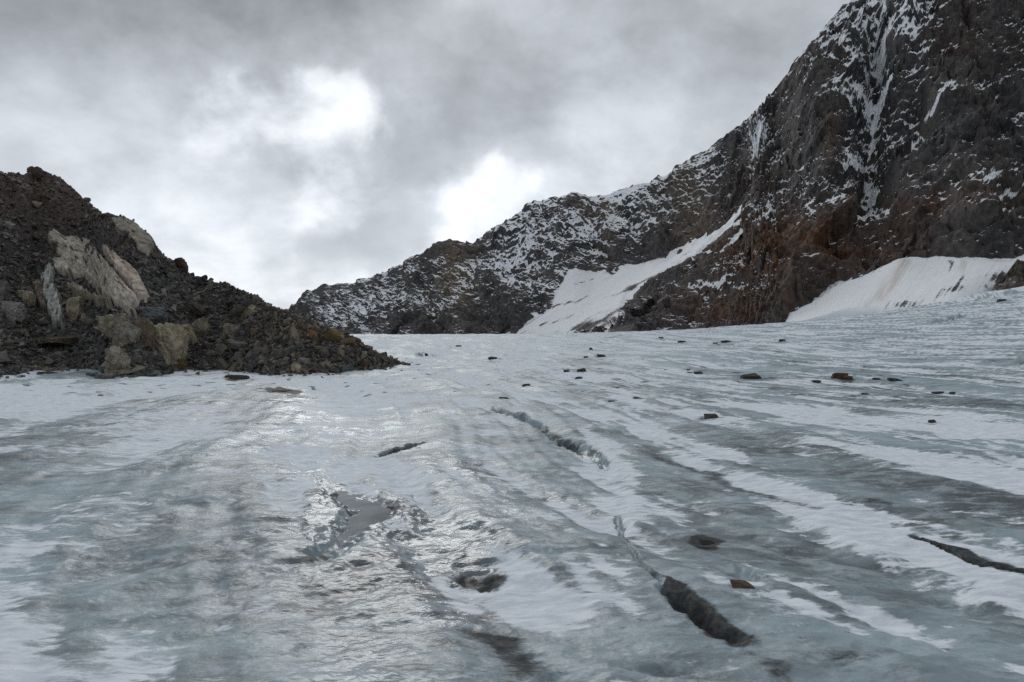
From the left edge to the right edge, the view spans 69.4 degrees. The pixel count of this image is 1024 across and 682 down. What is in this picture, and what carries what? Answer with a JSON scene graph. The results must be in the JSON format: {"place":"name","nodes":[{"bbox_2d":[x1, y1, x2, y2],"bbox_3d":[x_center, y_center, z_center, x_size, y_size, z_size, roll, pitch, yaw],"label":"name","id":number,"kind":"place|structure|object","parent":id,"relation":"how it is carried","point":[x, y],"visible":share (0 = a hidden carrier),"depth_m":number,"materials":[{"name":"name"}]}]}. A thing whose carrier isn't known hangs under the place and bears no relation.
{"place":"outdoors","nodes":[
{"label":"outdoors","id":0,"kind":"place"},
{"bbox_2d":[0,0,850,308],"label":"sky","id":1,"kind":"structure","parent":0,"point":[282,150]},
{"bbox_2d":[0,286,1023,681],"bbox_3d":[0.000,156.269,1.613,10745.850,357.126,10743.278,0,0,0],"label":"glacier","id":2,"kind":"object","parent":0,"point":[552,522],"visible":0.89,"depth_m":7.25,"materials":[{"name":"white ice"}]},
{"bbox_2d":[86,372,98,375],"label":"rock","id":3,"kind":"object","parent":2,"relation":"on","point":[90,374],"visible":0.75,"depth_m":33.59,"materials":[{"name":"grey stone"}]},
{"bbox_2d":[95,373,115,378],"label":"rock","id":4,"kind":"object","parent":2,"relation":"on","point":[105,376],"visible":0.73,"depth_m":31.40,"materials":[{"name":"grey stone"}]},
{"bbox_2d":[0,170,410,378],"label":"moraine","id":5,"kind":"structure","parent":2,"relation":"on","point":[35,211],"depth_m":42.91,"materials":[{"name":"brown stone"}]},
{"bbox_2d":[0,281,7,297],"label":"boulder","id":6,"kind":"object","parent":5,"relation":"on","point":[3,288],"visible":0.9,"depth_m":42.08,"materials":[{"name":"grey stone"}]},
{"bbox_2d":[4,221,15,231],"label":"boulder","id":7,"kind":"object","parent":5,"relation":"on","point":[11,225],"visible":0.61,"depth_m":48.51,"materials":[{"name":"grey stone"}]},
{"bbox_2d":[0,301,26,321],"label":"boulder","id":8,"kind":"object","parent":5,"relation":"on","point":[16,311],"visible":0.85,"depth_m":40.71,"materials":[{"name":"grey stone"}]},
{"bbox_2d":[16,290,35,306],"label":"boulder","id":9,"kind":"object","parent":5,"relation":"on","point":[28,298],"visible":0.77,"depth_m":43.68,"materials":[{"name":"beige stone"}]},
{"bbox_2d":[26,166,43,178],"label":"boulder","id":10,"kind":"object","parent":5,"relation":"on","point":[36,171],"visible":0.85,"depth_m":57.34,"materials":[{"name":"brown stone"}]},
{"bbox_2d":[32,279,47,313],"bbox_3d":[-29.085,-2.517,45.778,0.895,2.843,4.956,0,0,-37],"label":"rock slab","id":11,"kind":"object","parent":5,"relation":"on","point":[37,284],"visible":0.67,"depth_m":44.83,"materials":[{"name":"stone"}]},
{"bbox_2d":[41,262,65,329],"bbox_3d":[-28.445,-2.680,45.944,1.271,5.059,8.785,0,0,-36],"label":"rock slab","id":12,"kind":"object","parent":5,"relation":"on","point":[52,296],"visible":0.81,"depth_m":44.70,"materials":[{"name":"stone"}]},
{"bbox_2d":[37,337,78,345],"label":"boulder","id":13,"kind":"object","parent":5,"relation":"on","point":[55,341],"visible":0.98,"depth_m":40.57,"materials":[{"name":"stone"}]},
{"bbox_2d":[65,296,83,321],"bbox_3d":[-25.990,-1.777,43.873,0.905,1.781,0.845,0,0,0],"label":"boulder","id":14,"kind":"object","parent":5,"relation":"on","point":[74,309],"visible":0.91,"depth_m":43.67,"materials":[{"name":"beige stone"}]},
{"bbox_2d":[79,318,93,325],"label":"boulder","id":15,"kind":"object","parent":5,"relation":"on","point":[87,321],"visible":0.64,"depth_m":42.08,"materials":[{"name":"grey stone"}]},
{"bbox_2d":[67,282,113,308],"bbox_3d":[-24.630,-2.414,43.374,1.063,2.537,10.384,0,0,-41],"label":"rock slab","id":16,"kind":"object","parent":5,"relation":"on","point":[78,290],"visible":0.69,"depth_m":44.05,"materials":[{"name":"stone"}]},
{"bbox_2d":[48,229,139,318],"bbox_3d":[-26.125,-4.196,45.701,2.375,7.374,19.383,0,0,-41],"label":"rock slab","id":17,"kind":"object","parent":5,"relation":"on","point":[97,271],"visible":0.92,"depth_m":46.30,"materials":[{"name":"stone"}]},
{"bbox_2d":[97,313,131,338],"bbox_3d":[-20.205,-0.755,37.700,1.389,1.366,1.336,0,0,0],"label":"boulder","id":18,"kind":"object","parent":5,"relation":"on","point":[106,324],"visible":0.67,"depth_m":37.20,"materials":[{"name":"brown stone"}]},
{"bbox_2d":[104,346,130,373],"bbox_3d":[-18.093,1.039,33.983,1.109,1.647,1.152,0,0,0],"label":"boulder","id":19,"kind":"object","parent":5,"relation":"on","point":[117,359],"visible":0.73,"depth_m":33.59,"materials":[{"name":"grey stone"}]},
{"bbox_2d":[102,244,149,302],"bbox_3d":[-23.335,-3.757,43.866,9.731,4.553,1.461,0,0,44],"label":"rock slab","id":20,"kind":"object","parent":5,"relation":"on","point":[127,272],"visible":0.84,"depth_m":41.52,"materials":[{"name":"stone"}]},
{"bbox_2d":[112,321,141,347],"bbox_3d":[-19.091,-0.254,36.751,1.336,1.467,1.246,0,0,0],"label":"boulder","id":21,"kind":"object","parent":5,"relation":"on","point":[126,333],"visible":0.89,"depth_m":36.33,"materials":[{"name":"grey stone"}]},
{"bbox_2d":[111,217,155,255],"bbox_3d":[-23.665,-6.120,46.190,5.303,3.243,2.319,0,0,35],"label":"rock slab","id":22,"kind":"object","parent":5,"relation":"on","point":[139,235],"visible":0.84,"depth_m":44.91,"materials":[{"name":"stone"}]},
{"bbox_2d":[134,316,156,348],"bbox_3d":[-18.617,-0.329,37.334,1.200,1.875,1.150,0,0,0],"label":"boulder","id":23,"kind":"object","parent":5,"relation":"on","point":[148,331],"visible":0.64,"depth_m":37.02,"materials":[{"name":"brown stone"}]},
{"bbox_2d":[136,306,167,324],"bbox_3d":[-19.461,-1.296,40.074,1.733,1.106,1.667,0,0,0],"label":"boulder","id":24,"kind":"object","parent":5,"relation":"on","point":[155,315],"visible":0.66,"depth_m":39.51,"materials":[{"name":"grey stone"}]},
{"bbox_2d":[151,277,158,283],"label":"boulder","id":25,"kind":"object","parent":5,"relation":"on","point":[155,280],"visible":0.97,"depth_m":43.43,"materials":[{"name":"grey stone"}]},
{"bbox_2d":[152,322,189,365],"bbox_3d":[-18.149,0.199,38.867,2.092,2.378,1.916,0,0,0],"label":"boulder","id":26,"kind":"object","parent":5,"relation":"on","point":[171,343],"visible":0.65,"depth_m":38.33,"materials":[{"name":"grey stone"}]},
{"bbox_2d":[173,257,188,272],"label":"boulder","id":27,"kind":"object","parent":5,"relation":"on","point":[180,262],"visible":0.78,"depth_m":47.44,"materials":[{"name":"brown stone"}]},
{"bbox_2d":[175,358,187,367],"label":"boulder","id":28,"kind":"object","parent":5,"relation":"on","point":[182,362],"visible":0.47,"depth_m":38.67,"materials":[{"name":"brown stone"}]},
{"bbox_2d":[182,324,198,344],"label":"boulder","id":29,"kind":"object","parent":5,"relation":"on","point":[192,335],"visible":0.69,"depth_m":42.83,"materials":[{"name":"grey stone"}]},
{"bbox_2d":[186,303,206,314],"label":"boulder","id":30,"kind":"object","parent":5,"relation":"on","point":[196,308],"visible":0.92,"depth_m":45.44,"materials":[{"name":"stone"}]},
{"bbox_2d":[191,316,209,336],"bbox_3d":[-18.515,-0.720,43.968,1.154,1.495,1.084,0,0,0],"label":"boulder","id":31,"kind":"object","parent":5,"relation":"on","point":[200,326],"visible":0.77,"depth_m":43.54,"materials":[{"name":"stone"}]},
{"bbox_2d":[201,275,207,281],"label":"boulder","id":32,"kind":"object","parent":5,"relation":"on","point":[203,277],"visible":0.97,"depth_m":48.23,"materials":[{"name":"black stone"}]},
{"bbox_2d":[206,350,214,356],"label":"boulder","id":33,"kind":"object","parent":5,"relation":"on","point":[210,353],"visible":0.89,"depth_m":41.60,"materials":[{"name":"grey stone"}]},
{"bbox_2d":[215,344,227,356],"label":"boulder","id":34,"kind":"object","parent":5,"relation":"on","point":[220,349],"visible":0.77,"depth_m":41.62,"materials":[{"name":"grey stone"}]},
{"bbox_2d":[223,323,239,337],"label":"boulder","id":35,"kind":"object","parent":5,"relation":"on","point":[229,330],"visible":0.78,"depth_m":42.85,"materials":[{"name":"grey stone"}]},
{"bbox_2d":[228,340,247,349],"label":"boulder","id":36,"kind":"object","parent":5,"relation":"on","point":[234,344],"visible":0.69,"depth_m":40.77,"materials":[{"name":"grey stone"}]},
{"bbox_2d":[234,351,242,360],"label":"boulder","id":37,"kind":"object","parent":5,"relation":"on","point":[237,354],"visible":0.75,"depth_m":40.25,"materials":[{"name":"grey stone"}]},
{"bbox_2d":[232,306,245,315],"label":"boulder","id":38,"kind":"object","parent":5,"relation":"on","point":[238,310],"visible":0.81,"depth_m":44.05,"materials":[{"name":"stone"}]},
{"bbox_2d":[248,305,257,314],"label":"boulder","id":39,"kind":"object","parent":5,"relation":"on","point":[251,310],"visible":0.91,"depth_m":42.74,"materials":[{"name":"brown stone"}]},
{"bbox_2d":[250,328,258,336],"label":"boulder","id":40,"kind":"object","parent":5,"relation":"on","point":[254,332],"visible":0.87,"depth_m":40.90,"materials":[{"name":"stone"}]},
{"bbox_2d":[272,349,283,356],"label":"boulder","id":41,"kind":"object","parent":5,"relation":"on","point":[276,351],"visible":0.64,"depth_m":37.18,"materials":[{"name":"grey stone"}]},
{"bbox_2d":[290,363,301,373],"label":"boulder","id":42,"kind":"object","parent":5,"relation":"on","point":[296,367],"visible":0.99,"depth_m":35.36,"materials":[{"name":"beige stone"}]},
{"bbox_2d":[306,329,317,339],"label":"boulder","id":43,"kind":"object","parent":5,"relation":"on","point":[312,334],"visible":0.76,"depth_m":38.50,"materials":[{"name":"brown stone"}]},
{"bbox_2d":[322,329,343,340],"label":"boulder","id":44,"kind":"object","parent":5,"relation":"on","point":[332,334],"visible":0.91,"depth_m":39.00,"materials":[{"name":"brown stone"}]},
{"bbox_2d":[345,338,355,344],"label":"boulder","id":45,"kind":"object","parent":5,"relation":"on","point":[348,341],"visible":1,"depth_m":38.84,"materials":[{"name":"brown stone"}]},
{"bbox_2d":[359,360,369,367],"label":"boulder","id":46,"kind":"object","parent":5,"relation":"on","point":[363,363],"visible":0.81,"depth_m":37.81,"materials":[{"name":"stone"}]},
{"bbox_2d":[229,375,249,379],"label":"rock","id":47,"kind":"object","parent":2,"relation":"on","point":[238,377],"visible":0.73,"depth_m":31.92,"materials":[{"name":"grey stone"}]},
{"bbox_2d":[272,390,293,391],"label":"rock","id":48,"kind":"object","parent":2,"relation":"on","point":[281,390],"visible":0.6,"depth_m":24.02,"materials":[{"name":"grey stone"}]},
{"bbox_2d":[324,490,391,552],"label":"meltwater","id":49,"kind":"structure","parent":2,"relation":"on","point":[374,512],"depth_m":7.31,"materials":[{"name":"grey liquid"}]},
{"bbox_2d":[577,368,585,371],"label":"rock","id":50,"kind":"object","parent":2,"relation":"on","point":[582,370],"visible":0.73,"depth_m":35.58,"materials":[{"name":"grey stone"}]},
{"bbox_2d":[700,538,714,544],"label":"rock","id":51,"kind":"object","parent":2,"relation":"on","point":[704,541],"visible":1,"depth_m":6.17,"materials":[{"name":"grey stone"}]},
{"bbox_2d":[704,413,718,418],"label":"rock","id":52,"kind":"object","parent":2,"relation":"on","point":[709,416],"visible":0.84,"depth_m":16.20,"materials":[{"name":"grey stone"}]},
{"bbox_2d":[730,579,754,588],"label":"rock","id":53,"kind":"object","parent":2,"relation":"on","point":[735,583],"visible":1,"depth_m":4.88,"materials":[{"name":"brown stone"}]},
{"bbox_2d":[740,373,761,378],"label":"rock","id":54,"kind":"object","parent":2,"relation":"on","point":[751,376],"visible":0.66,"depth_m":29.91,"materials":[{"name":"grey stone"}]},
{"bbox_2d":[831,373,848,378],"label":"rock","id":55,"kind":"object","parent":2,"relation":"on","point":[837,375],"visible":0.69,"depth_m":30.20,"materials":[{"name":"brown stone"}]},
{"bbox_2d":[843,376,852,379],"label":"rock","id":56,"kind":"object","parent":2,"relation":"on","point":[847,377],"visible":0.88,"depth_m":29.89,"materials":[{"name":"brown stone"}]},
{"bbox_2d":[887,378,902,380],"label":"rock","id":57,"kind":"object","parent":2,"relation":"on","point":[892,379],"visible":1,"depth_m":27.56,"materials":[{"name":"grey stone"}]},
{"bbox_2d":[931,391,943,393],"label":"rock","id":58,"kind":"object","parent":2,"relation":"on","point":[937,392],"visible":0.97,"depth_m":23.52,"materials":[{"name":"grey stone"}]},
{"bbox_2d":[288,0,1023,334],"bbox_3d":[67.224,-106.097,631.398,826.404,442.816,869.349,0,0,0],"label":"mountain","id":59,"kind":"structure","parent":0,"point":[867,137],"depth_m":434.02,"materials":[{"name":"grey stone"}]},
{"bbox_2d":[506,205,742,333],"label":"snowfield","id":60,"kind":"structure","parent":59,"relation":"on","point":[582,300],"depth_m":534.45,"materials":[{"name":"white snow"}]},
{"bbox_2d":[785,254,1023,321],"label":"snowfield","id":61,"kind":"structure","parent":59,"relation":"on","point":[902,283],"depth_m":288.01,"materials":[{"name":"white snow"}]}
]}

